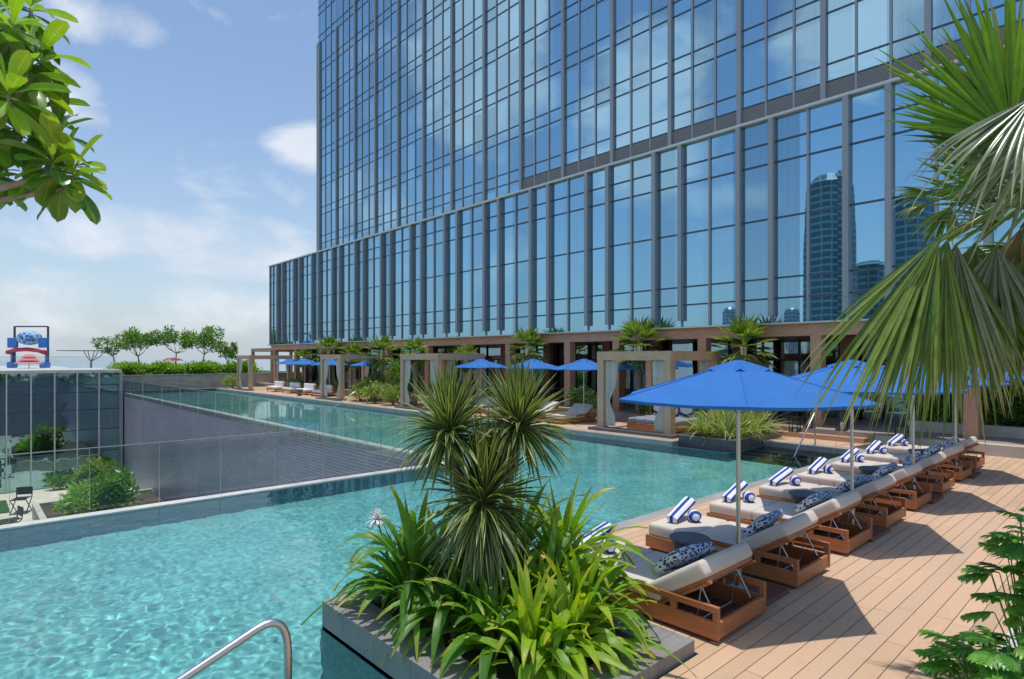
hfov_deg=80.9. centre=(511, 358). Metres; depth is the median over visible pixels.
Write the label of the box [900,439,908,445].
towel knot
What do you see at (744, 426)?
variegated plant
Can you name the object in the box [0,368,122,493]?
glass building
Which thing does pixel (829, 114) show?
window pane
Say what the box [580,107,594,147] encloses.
window pane
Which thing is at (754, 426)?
variegated plant
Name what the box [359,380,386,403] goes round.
bush
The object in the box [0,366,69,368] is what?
roof terrace
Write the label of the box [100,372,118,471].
window pane
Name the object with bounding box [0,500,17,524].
lawn
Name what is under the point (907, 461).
pillow
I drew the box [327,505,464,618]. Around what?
lily clump
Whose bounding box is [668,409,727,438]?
variegated plant
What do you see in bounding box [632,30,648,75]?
window pane
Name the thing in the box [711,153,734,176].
window pane
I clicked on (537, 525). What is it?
lily clump
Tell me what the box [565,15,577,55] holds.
window pane
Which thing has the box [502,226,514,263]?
window pane
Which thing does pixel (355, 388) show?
bush
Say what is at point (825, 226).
window pane
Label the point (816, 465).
rolled towel
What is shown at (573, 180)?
hotel building
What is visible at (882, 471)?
pillow
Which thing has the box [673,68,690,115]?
window pane
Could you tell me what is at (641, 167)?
window pane
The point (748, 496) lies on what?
towel knot
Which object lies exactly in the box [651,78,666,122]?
window pane
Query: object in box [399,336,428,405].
terrace palm
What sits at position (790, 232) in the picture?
window pane
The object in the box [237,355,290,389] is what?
cabana
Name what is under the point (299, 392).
side table
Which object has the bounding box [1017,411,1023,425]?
shrub
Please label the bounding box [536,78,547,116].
window pane
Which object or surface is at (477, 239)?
window pane
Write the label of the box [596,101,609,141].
window pane
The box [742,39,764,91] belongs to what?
window pane
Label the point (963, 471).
sun lounger
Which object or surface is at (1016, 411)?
shrub
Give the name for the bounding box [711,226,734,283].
window pane
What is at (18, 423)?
window pane
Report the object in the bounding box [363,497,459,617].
lily clump
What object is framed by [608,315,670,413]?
terrace palm
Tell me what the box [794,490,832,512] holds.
pillow
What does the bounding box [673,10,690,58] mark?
window pane
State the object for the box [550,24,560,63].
window pane
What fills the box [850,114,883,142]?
window pane
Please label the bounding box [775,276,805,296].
window pane
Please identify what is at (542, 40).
window pane
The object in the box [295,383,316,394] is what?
terrace sofa
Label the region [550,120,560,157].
window pane
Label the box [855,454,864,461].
towel knot
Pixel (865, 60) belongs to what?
window pane
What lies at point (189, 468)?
infinity wall
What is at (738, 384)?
parasol
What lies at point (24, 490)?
garden chair
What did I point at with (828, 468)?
towel knot
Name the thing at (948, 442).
pillow
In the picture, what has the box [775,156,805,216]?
window pane
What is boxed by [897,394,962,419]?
shrub
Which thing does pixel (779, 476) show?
rolled towel
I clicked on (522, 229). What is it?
window pane
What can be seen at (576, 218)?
window pane
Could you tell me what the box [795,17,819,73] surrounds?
window pane
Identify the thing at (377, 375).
bush
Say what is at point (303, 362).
parasol
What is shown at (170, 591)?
pool water
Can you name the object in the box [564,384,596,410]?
bush
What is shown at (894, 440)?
rolled towel
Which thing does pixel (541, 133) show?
window pane
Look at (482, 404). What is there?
sun lounger
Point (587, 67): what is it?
window pane
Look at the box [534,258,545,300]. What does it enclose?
window pane
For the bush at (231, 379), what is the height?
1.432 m
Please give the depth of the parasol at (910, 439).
17.05 m
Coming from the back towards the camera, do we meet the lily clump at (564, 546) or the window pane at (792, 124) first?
the window pane at (792, 124)
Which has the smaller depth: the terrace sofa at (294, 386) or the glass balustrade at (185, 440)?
the glass balustrade at (185, 440)
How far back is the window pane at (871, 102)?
19.41 m
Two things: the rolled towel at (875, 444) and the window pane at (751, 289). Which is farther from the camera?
the window pane at (751, 289)
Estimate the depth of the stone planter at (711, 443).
18.48 m
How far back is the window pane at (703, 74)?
23.75 m
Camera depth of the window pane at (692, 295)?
23.93 m
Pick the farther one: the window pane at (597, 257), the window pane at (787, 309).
the window pane at (597, 257)
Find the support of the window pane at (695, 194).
in the hotel building at (573, 180)
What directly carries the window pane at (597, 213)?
in the hotel building at (573, 180)
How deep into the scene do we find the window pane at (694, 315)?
23.93 m
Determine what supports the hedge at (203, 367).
on the roof garden
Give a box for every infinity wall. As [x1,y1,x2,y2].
[0,462,443,529]
[124,393,443,500]
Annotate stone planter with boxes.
[322,570,693,678]
[678,431,781,452]
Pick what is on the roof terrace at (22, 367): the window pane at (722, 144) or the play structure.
the play structure
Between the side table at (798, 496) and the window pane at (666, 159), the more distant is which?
the window pane at (666, 159)
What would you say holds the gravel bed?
on the deck
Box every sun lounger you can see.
[466,396,497,412]
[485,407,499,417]
[533,401,561,419]
[545,403,595,424]
[578,540,765,642]
[646,510,829,588]
[707,490,871,554]
[756,474,905,527]
[796,462,931,510]
[831,452,954,493]
[861,443,971,481]
[880,436,984,470]
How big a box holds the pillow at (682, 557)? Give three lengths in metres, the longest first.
0.620 x 0.380 x 0.190 m
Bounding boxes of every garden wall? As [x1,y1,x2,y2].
[123,372,301,389]
[875,420,1023,458]
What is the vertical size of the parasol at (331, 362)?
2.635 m
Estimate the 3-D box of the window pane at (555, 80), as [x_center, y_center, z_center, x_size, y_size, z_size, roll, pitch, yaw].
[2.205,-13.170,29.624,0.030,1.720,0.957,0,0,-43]
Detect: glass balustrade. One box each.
[0,419,431,523]
[125,380,408,461]
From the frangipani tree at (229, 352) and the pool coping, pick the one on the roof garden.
the frangipani tree at (229, 352)
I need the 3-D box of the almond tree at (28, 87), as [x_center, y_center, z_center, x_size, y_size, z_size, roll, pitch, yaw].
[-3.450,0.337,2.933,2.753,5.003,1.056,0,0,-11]
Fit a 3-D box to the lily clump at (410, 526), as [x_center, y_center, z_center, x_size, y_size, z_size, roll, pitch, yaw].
[-0.964,1.991,5.787,1.771,1.694,1.775,0,0,4]
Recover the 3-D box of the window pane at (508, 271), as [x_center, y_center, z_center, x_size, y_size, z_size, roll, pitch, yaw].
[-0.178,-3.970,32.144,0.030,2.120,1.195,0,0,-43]
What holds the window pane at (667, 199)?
in the hotel building at (573, 180)
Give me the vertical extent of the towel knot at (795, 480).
0.176 m
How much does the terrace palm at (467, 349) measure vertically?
3.569 m
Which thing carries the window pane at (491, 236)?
in the hotel building at (573, 180)
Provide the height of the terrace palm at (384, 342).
4.220 m
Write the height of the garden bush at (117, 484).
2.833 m
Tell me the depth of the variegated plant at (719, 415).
19.29 m
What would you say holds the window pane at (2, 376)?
in the glass building at (48, 409)
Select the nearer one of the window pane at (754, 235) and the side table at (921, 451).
the side table at (921, 451)
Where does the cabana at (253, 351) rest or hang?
on the terrace at (861, 429)
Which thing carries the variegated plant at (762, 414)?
in the stone planter at (711, 443)
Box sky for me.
[0,0,317,359]
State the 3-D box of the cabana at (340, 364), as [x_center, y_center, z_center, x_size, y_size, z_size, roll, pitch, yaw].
[-10.307,1.175,39.009,3.220,2.850,2.820,0,0,-43]
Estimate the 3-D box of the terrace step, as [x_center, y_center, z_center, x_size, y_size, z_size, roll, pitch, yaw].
[-6.009,2.525,36.711,0.380,0.150,49.800,0,0,-43]
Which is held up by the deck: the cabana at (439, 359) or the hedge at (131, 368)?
the cabana at (439, 359)
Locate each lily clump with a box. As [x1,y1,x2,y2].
[301,485,478,660]
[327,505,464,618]
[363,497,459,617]
[366,544,514,668]
[411,562,554,678]
[429,546,634,678]
[467,505,641,673]
[473,557,655,678]
[493,469,600,596]
[502,471,663,640]
[508,522,696,678]
[512,557,661,654]
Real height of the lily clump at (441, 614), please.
1.180 m
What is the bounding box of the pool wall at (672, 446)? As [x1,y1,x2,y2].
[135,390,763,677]
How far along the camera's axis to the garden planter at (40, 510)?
36.49 m
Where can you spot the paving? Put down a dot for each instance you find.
(43, 495)
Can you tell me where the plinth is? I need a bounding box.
[233,388,681,438]
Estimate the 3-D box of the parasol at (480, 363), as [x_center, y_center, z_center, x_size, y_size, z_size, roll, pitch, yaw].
[-1.556,1.282,30.074,2.860,2.635,2.477,0,0,6]
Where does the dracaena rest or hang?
on the stone planter at (350, 629)
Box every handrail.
[175,619,291,678]
[333,391,357,407]
[794,412,815,455]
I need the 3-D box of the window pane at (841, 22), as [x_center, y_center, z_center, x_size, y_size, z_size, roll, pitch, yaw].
[10.974,-10.830,20.079,0.030,1.700,0.957,0,0,-43]
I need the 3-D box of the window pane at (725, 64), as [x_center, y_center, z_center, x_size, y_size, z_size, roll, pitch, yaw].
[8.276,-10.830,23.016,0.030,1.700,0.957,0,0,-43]
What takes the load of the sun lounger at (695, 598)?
on the deck
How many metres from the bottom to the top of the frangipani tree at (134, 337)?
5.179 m
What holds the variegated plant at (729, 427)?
in the stone planter at (711, 443)
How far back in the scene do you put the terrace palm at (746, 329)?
21.12 m
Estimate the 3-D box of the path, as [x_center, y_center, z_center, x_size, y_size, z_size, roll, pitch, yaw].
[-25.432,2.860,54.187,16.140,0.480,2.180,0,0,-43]
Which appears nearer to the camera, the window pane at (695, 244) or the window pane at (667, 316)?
the window pane at (695, 244)
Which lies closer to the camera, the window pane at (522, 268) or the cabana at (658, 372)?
the cabana at (658, 372)
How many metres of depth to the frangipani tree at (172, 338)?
65.10 m
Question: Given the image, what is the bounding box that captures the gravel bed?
[997,617,1022,673]
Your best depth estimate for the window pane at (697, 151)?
23.93 m
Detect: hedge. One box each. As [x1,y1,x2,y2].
[106,360,155,374]
[142,359,192,374]
[182,359,226,373]
[213,359,262,373]
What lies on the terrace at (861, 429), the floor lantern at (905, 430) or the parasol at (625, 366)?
the parasol at (625, 366)
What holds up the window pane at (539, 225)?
in the hotel building at (573, 180)
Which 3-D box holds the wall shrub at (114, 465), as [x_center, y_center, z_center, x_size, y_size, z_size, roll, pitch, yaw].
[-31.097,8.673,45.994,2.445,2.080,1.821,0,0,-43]
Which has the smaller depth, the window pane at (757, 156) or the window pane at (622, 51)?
the window pane at (757, 156)
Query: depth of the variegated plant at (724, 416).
20.18 m
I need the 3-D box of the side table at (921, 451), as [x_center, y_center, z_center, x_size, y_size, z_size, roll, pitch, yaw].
[9.526,2.371,14.020,0.480,0.458,0.480,0,0,-43]
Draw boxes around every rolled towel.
[572,521,612,550]
[666,496,694,523]
[721,480,747,501]
[768,467,793,485]
[807,457,827,473]
[839,447,858,462]
[865,440,881,453]
[887,434,903,445]
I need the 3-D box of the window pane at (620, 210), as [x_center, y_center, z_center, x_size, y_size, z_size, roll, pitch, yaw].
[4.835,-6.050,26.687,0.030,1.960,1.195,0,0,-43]
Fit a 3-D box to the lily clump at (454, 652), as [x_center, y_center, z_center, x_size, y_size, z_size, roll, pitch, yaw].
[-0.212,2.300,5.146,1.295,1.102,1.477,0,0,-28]
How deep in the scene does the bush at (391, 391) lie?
33.07 m
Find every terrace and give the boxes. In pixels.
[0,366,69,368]
[256,382,1023,445]
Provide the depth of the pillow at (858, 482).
9.67 m
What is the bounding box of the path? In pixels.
[123,386,259,395]
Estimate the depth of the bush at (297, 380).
47.50 m
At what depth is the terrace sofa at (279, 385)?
46.98 m
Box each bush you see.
[50,480,112,516]
[63,456,113,488]
[82,465,146,510]
[221,373,236,387]
[285,376,306,387]
[312,378,337,393]
[347,379,372,400]
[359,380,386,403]
[360,366,391,400]
[379,383,399,404]
[381,357,412,401]
[399,367,424,404]
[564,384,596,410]
[635,404,654,415]
[693,409,725,417]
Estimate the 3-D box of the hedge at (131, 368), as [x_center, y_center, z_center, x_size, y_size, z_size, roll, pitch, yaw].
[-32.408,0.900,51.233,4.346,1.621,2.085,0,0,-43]
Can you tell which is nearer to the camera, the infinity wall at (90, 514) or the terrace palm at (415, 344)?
the infinity wall at (90, 514)
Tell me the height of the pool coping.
0.298 m
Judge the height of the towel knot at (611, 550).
0.176 m
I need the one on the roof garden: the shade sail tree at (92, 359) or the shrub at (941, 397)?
the shade sail tree at (92, 359)
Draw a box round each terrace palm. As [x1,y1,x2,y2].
[291,348,314,382]
[311,334,345,383]
[338,341,365,390]
[363,332,399,400]
[397,336,428,396]
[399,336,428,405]
[447,341,478,403]
[505,325,550,382]
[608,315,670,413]
[711,312,777,415]
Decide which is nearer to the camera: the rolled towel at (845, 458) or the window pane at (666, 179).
the rolled towel at (845, 458)
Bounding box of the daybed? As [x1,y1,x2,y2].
[627,406,701,432]
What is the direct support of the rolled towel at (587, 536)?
on the sun lounger at (695, 598)
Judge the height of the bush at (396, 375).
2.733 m
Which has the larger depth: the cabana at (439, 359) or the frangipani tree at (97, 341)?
the frangipani tree at (97, 341)
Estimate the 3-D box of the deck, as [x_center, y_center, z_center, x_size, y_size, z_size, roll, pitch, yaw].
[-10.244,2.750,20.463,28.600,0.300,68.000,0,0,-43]
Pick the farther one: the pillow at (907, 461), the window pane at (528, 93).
the window pane at (528, 93)
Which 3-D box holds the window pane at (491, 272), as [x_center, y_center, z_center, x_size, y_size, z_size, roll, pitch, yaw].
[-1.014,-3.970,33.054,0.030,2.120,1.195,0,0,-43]
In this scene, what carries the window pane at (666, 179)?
in the hotel building at (573, 180)
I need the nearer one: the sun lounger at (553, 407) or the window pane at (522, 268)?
the sun lounger at (553, 407)
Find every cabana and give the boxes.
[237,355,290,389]
[251,348,302,382]
[320,354,385,398]
[400,353,484,405]
[597,351,721,433]
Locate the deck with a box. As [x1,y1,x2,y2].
[223,387,1023,678]
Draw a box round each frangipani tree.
[90,336,136,361]
[112,326,158,362]
[147,325,202,362]
[178,325,224,359]
[215,340,239,362]
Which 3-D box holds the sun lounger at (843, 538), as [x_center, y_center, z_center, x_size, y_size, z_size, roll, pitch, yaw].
[4.067,2.244,8.922,0.970,0.712,2.020,0,0,-42]
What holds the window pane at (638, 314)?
in the hotel building at (573, 180)
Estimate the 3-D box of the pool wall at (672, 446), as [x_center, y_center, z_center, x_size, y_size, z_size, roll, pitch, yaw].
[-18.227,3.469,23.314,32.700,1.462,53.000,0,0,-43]
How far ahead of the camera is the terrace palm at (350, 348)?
42.44 m
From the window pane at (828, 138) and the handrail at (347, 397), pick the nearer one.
the window pane at (828, 138)
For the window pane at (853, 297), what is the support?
in the hotel building at (573, 180)
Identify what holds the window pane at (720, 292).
in the hotel building at (573, 180)
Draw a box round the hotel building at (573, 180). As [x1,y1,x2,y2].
[267,0,1023,438]
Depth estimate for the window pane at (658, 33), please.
25.25 m
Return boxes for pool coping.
[216,388,864,549]
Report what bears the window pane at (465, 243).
in the hotel building at (573, 180)
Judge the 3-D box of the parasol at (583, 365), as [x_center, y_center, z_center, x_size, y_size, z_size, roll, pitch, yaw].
[2.959,1.282,24.716,2.860,2.635,2.477,0,0,12]
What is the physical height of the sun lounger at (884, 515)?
0.712 m
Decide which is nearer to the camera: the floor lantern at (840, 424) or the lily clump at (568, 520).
the lily clump at (568, 520)
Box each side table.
[296,389,302,395]
[669,531,710,557]
[789,490,817,503]
[858,466,878,474]
[908,449,925,454]
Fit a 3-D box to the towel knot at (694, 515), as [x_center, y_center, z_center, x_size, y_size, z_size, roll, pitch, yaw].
[2.490,2.145,8.201,0.180,0.176,0.200,0,0,0]
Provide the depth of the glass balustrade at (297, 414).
22.77 m
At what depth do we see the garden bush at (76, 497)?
32.92 m
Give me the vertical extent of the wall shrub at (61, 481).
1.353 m
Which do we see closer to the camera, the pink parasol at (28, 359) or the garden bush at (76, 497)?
the garden bush at (76, 497)
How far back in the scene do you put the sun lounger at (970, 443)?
14.46 m
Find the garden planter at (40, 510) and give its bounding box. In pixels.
[32,488,165,520]
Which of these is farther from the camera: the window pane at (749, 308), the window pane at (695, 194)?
the window pane at (695, 194)
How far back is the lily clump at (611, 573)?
5.06 m
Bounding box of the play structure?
[5,326,50,367]
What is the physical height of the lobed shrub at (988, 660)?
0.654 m
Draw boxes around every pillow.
[654,541,714,571]
[742,509,783,536]
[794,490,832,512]
[836,475,873,492]
[872,462,896,479]
[902,451,921,466]
[922,443,941,457]
[942,437,959,448]
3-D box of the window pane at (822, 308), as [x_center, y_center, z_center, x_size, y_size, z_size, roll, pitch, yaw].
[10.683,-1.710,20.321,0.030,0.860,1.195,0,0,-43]
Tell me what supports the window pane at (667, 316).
in the hotel building at (573, 180)
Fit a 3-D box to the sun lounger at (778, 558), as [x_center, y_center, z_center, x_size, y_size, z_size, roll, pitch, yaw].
[2.859,2.244,7.769,0.970,0.712,2.020,0,0,-43]
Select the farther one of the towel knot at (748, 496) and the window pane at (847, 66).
the window pane at (847, 66)
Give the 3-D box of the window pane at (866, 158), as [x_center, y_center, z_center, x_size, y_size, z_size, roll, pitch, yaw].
[11.519,-6.050,19.412,0.030,1.960,1.195,0,0,-43]
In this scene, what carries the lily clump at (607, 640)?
in the stone planter at (350, 629)
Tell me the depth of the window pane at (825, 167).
20.34 m
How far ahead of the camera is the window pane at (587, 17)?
28.15 m
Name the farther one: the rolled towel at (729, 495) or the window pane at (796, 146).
the window pane at (796, 146)
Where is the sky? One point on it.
(204, 111)
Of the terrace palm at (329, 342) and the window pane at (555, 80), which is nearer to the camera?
the window pane at (555, 80)
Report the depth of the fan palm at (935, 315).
4.21 m
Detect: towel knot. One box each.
[601,540,615,552]
[688,509,701,521]
[742,491,755,501]
[790,475,800,485]
[823,464,833,473]
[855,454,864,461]
[878,446,887,453]
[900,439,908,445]
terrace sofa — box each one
[267,381,285,391]
[281,382,301,393]
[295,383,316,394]
[311,385,333,395]
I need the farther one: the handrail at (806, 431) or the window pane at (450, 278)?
the window pane at (450, 278)
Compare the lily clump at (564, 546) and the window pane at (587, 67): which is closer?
the lily clump at (564, 546)
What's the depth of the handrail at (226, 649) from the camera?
3.82 m
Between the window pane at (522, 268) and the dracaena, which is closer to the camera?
the dracaena
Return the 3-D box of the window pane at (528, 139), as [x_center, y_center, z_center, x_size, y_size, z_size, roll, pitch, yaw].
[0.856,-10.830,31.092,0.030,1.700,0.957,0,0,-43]
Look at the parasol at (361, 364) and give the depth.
36.80 m
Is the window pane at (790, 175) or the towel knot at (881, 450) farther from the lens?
the window pane at (790, 175)
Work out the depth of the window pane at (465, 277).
34.86 m
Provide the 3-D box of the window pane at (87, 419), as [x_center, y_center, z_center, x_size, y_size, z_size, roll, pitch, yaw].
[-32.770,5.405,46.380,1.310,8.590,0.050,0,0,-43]
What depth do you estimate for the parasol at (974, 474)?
13.50 m
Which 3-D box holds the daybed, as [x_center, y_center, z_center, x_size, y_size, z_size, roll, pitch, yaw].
[5.580,2.104,21.863,2.000,0.893,1.950,0,0,-43]
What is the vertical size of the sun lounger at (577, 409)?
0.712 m
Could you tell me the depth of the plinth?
21.12 m
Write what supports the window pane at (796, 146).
in the hotel building at (573, 180)
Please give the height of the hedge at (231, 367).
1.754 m
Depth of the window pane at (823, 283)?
20.34 m
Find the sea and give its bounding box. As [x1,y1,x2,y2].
[0,359,301,371]
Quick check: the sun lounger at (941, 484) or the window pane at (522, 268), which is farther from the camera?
the window pane at (522, 268)
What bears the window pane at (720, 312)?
in the hotel building at (573, 180)
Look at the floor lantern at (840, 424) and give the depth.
19.18 m
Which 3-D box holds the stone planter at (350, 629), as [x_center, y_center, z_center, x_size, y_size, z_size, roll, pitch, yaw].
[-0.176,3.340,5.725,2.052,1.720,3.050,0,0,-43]
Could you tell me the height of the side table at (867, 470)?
0.458 m
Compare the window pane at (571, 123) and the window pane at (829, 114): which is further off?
the window pane at (571, 123)
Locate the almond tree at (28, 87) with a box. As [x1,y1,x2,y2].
[0,0,111,224]
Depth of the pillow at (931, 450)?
13.15 m
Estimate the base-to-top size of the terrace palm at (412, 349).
3.953 m
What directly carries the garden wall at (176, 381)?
on the terrace at (861, 429)
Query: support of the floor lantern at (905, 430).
on the deck
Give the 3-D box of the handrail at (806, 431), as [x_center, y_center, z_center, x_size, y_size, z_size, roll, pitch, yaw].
[8.474,2.263,17.426,1.686,1.309,0.044,0,0,-43]
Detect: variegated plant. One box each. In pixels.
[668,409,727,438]
[684,409,750,436]
[685,410,760,446]
[695,410,764,434]
[708,410,773,442]
[728,410,783,442]
[746,410,801,436]
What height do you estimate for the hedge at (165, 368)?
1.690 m
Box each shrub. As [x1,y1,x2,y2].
[42,472,81,489]
[99,459,119,474]
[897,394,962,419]
[903,395,962,422]
[912,625,1023,678]
[958,507,1023,672]
[959,387,1023,425]
[1003,381,1023,425]
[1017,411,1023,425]
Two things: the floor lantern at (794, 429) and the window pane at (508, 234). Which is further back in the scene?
the window pane at (508, 234)
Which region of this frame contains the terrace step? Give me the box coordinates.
[264,386,867,443]
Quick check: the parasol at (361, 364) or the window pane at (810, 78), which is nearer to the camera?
the window pane at (810, 78)
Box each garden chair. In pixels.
[0,505,23,524]
[10,486,32,514]
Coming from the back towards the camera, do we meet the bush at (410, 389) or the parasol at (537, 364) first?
the bush at (410, 389)
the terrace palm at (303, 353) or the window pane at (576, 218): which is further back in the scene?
the terrace palm at (303, 353)
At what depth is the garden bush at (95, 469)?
34.95 m
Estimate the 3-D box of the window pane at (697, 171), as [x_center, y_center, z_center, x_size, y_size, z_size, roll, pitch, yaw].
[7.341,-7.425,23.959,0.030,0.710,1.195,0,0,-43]
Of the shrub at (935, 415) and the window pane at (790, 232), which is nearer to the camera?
the shrub at (935, 415)
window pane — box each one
[0,374,4,493]
[7,374,29,492]
[32,373,53,489]
[55,373,75,487]
[78,373,97,468]
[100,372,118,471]
[447,274,454,309]
[460,236,470,271]
[460,271,470,308]
[473,234,481,268]
[473,269,481,306]
[487,230,496,266]
[487,267,496,305]
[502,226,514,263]
[502,264,514,303]
[517,223,527,261]
[517,261,527,302]
[523,39,533,76]
[523,85,533,121]
[523,131,533,166]
[534,218,545,258]
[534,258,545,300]
[536,31,547,70]
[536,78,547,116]
[536,125,547,161]
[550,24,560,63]
[550,72,560,110]
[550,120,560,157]
[551,213,566,255]
[551,255,566,298]
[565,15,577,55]
[565,64,577,104]
[565,113,577,152]
[569,209,583,252]
[569,252,583,297]
[580,5,594,48]
[580,56,594,97]
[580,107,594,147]
[590,204,604,248]
[590,248,604,295]
[596,49,609,91]
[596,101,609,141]
[611,198,629,244]
[611,244,629,292]
[615,39,629,83]
[615,93,629,135]
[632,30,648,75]
[632,85,648,129]
[633,156,650,177]
[633,193,650,241]
[633,240,650,290]
[633,308,654,327]
[651,22,666,68]
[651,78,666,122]
[657,306,680,327]
[658,148,676,171]
[658,169,676,189]
[658,187,676,236]
[658,236,676,288]
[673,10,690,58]
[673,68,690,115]
[683,304,709,326]
[684,139,707,164]
[684,161,707,182]
[684,180,707,232]
[684,231,707,285]
[684,286,707,303]
[693,59,713,108]
[710,302,738,325]
[711,131,734,157]
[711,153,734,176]
[711,173,734,227]
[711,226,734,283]
[711,283,734,301]
[716,51,735,100]
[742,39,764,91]
[742,121,767,148]
[742,145,767,168]
[742,165,767,222]
[742,220,767,279]
[742,280,767,299]
[742,300,770,323]
[767,28,792,83]
[774,297,805,322]
[775,110,805,139]
[775,135,805,160]
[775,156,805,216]
[775,214,805,276]
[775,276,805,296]
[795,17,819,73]
[795,68,819,90]
[810,99,841,130]
[810,125,841,152]
[810,148,841,210]
[810,208,841,273]
[810,273,841,294]
[810,294,845,320]
[827,3,854,63]
[827,56,854,80]
[848,292,883,319]
[850,87,883,119]
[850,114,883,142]
[850,137,883,203]
[850,200,883,269]
[850,268,883,291]
[858,45,888,70]
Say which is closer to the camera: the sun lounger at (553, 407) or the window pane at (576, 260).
the sun lounger at (553, 407)
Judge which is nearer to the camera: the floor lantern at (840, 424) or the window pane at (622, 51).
the floor lantern at (840, 424)
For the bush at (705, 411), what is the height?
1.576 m
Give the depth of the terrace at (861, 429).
20.28 m
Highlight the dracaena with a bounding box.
[380,353,581,609]
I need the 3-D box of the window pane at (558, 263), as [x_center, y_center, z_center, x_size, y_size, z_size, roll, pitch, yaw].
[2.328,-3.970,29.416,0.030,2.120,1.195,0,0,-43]
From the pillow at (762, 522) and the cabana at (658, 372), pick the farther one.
the cabana at (658, 372)
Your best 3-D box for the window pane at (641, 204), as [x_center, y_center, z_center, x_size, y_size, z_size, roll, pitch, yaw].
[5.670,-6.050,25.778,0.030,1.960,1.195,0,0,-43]
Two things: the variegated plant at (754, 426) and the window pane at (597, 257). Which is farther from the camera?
the window pane at (597, 257)
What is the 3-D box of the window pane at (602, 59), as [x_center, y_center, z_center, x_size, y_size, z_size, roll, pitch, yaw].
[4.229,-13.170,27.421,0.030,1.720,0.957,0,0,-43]
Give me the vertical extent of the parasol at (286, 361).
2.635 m
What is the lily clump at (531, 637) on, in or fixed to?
in the stone planter at (350, 629)
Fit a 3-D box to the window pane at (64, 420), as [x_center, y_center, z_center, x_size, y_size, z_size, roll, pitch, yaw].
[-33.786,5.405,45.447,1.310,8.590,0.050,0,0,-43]
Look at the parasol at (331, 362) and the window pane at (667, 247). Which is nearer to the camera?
the window pane at (667, 247)
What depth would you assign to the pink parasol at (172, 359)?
65.39 m
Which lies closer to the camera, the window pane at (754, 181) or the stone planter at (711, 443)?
the stone planter at (711, 443)
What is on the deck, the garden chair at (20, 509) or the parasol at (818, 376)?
the parasol at (818, 376)
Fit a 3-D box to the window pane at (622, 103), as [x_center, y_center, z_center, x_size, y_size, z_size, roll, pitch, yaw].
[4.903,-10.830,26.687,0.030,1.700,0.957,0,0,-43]
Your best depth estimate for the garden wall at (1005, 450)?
17.28 m
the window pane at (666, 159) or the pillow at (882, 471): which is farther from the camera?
the window pane at (666, 159)
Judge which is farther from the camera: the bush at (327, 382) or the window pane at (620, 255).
the bush at (327, 382)
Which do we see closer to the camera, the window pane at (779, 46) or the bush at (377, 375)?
the window pane at (779, 46)
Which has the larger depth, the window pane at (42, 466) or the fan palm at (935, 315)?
the window pane at (42, 466)
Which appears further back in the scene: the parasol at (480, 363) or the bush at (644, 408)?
the parasol at (480, 363)
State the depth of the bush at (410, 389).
33.17 m
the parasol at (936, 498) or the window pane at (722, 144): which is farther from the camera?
the window pane at (722, 144)
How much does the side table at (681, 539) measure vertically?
0.458 m
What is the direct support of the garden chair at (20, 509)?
on the lawn
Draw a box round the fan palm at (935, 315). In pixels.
[795,0,1023,460]
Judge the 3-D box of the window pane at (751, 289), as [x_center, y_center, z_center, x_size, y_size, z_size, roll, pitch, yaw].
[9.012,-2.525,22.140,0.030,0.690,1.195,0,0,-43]
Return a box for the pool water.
[0,390,842,678]
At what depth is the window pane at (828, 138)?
20.34 m
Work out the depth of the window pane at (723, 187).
23.08 m
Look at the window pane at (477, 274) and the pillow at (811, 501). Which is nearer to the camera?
the pillow at (811, 501)
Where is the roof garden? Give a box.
[123,370,293,471]
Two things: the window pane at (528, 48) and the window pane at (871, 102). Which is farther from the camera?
the window pane at (528, 48)
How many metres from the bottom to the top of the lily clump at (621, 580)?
1.038 m
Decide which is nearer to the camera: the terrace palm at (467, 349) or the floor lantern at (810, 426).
the floor lantern at (810, 426)
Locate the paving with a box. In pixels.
[0,487,131,522]
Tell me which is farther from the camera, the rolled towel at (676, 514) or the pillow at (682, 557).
the rolled towel at (676, 514)
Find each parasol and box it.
[14,354,43,368]
[162,358,183,362]
[274,358,293,378]
[285,359,316,365]
[311,359,348,395]
[349,360,395,400]
[455,358,506,396]
[504,358,556,400]
[550,358,618,422]
[617,363,677,412]
[618,355,880,606]
[789,356,967,541]
[881,365,911,444]
[882,364,1009,503]
[953,368,1022,478]
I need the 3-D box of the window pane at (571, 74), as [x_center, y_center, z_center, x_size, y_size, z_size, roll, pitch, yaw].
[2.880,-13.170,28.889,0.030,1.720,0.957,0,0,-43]
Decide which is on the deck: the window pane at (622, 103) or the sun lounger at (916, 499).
the sun lounger at (916, 499)
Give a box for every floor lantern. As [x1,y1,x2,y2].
[788,416,800,432]
[803,411,814,427]
[835,410,848,430]
[894,425,908,440]
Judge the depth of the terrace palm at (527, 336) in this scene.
29.37 m
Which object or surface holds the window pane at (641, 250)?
in the hotel building at (573, 180)
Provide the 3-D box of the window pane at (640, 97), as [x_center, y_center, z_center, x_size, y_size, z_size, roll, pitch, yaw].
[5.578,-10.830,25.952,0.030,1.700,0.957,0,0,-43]
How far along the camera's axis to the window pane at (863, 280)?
19.48 m
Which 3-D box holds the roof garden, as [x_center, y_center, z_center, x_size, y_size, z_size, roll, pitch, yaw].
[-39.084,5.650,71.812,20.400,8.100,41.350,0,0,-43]
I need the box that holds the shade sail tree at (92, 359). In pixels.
[56,350,116,367]

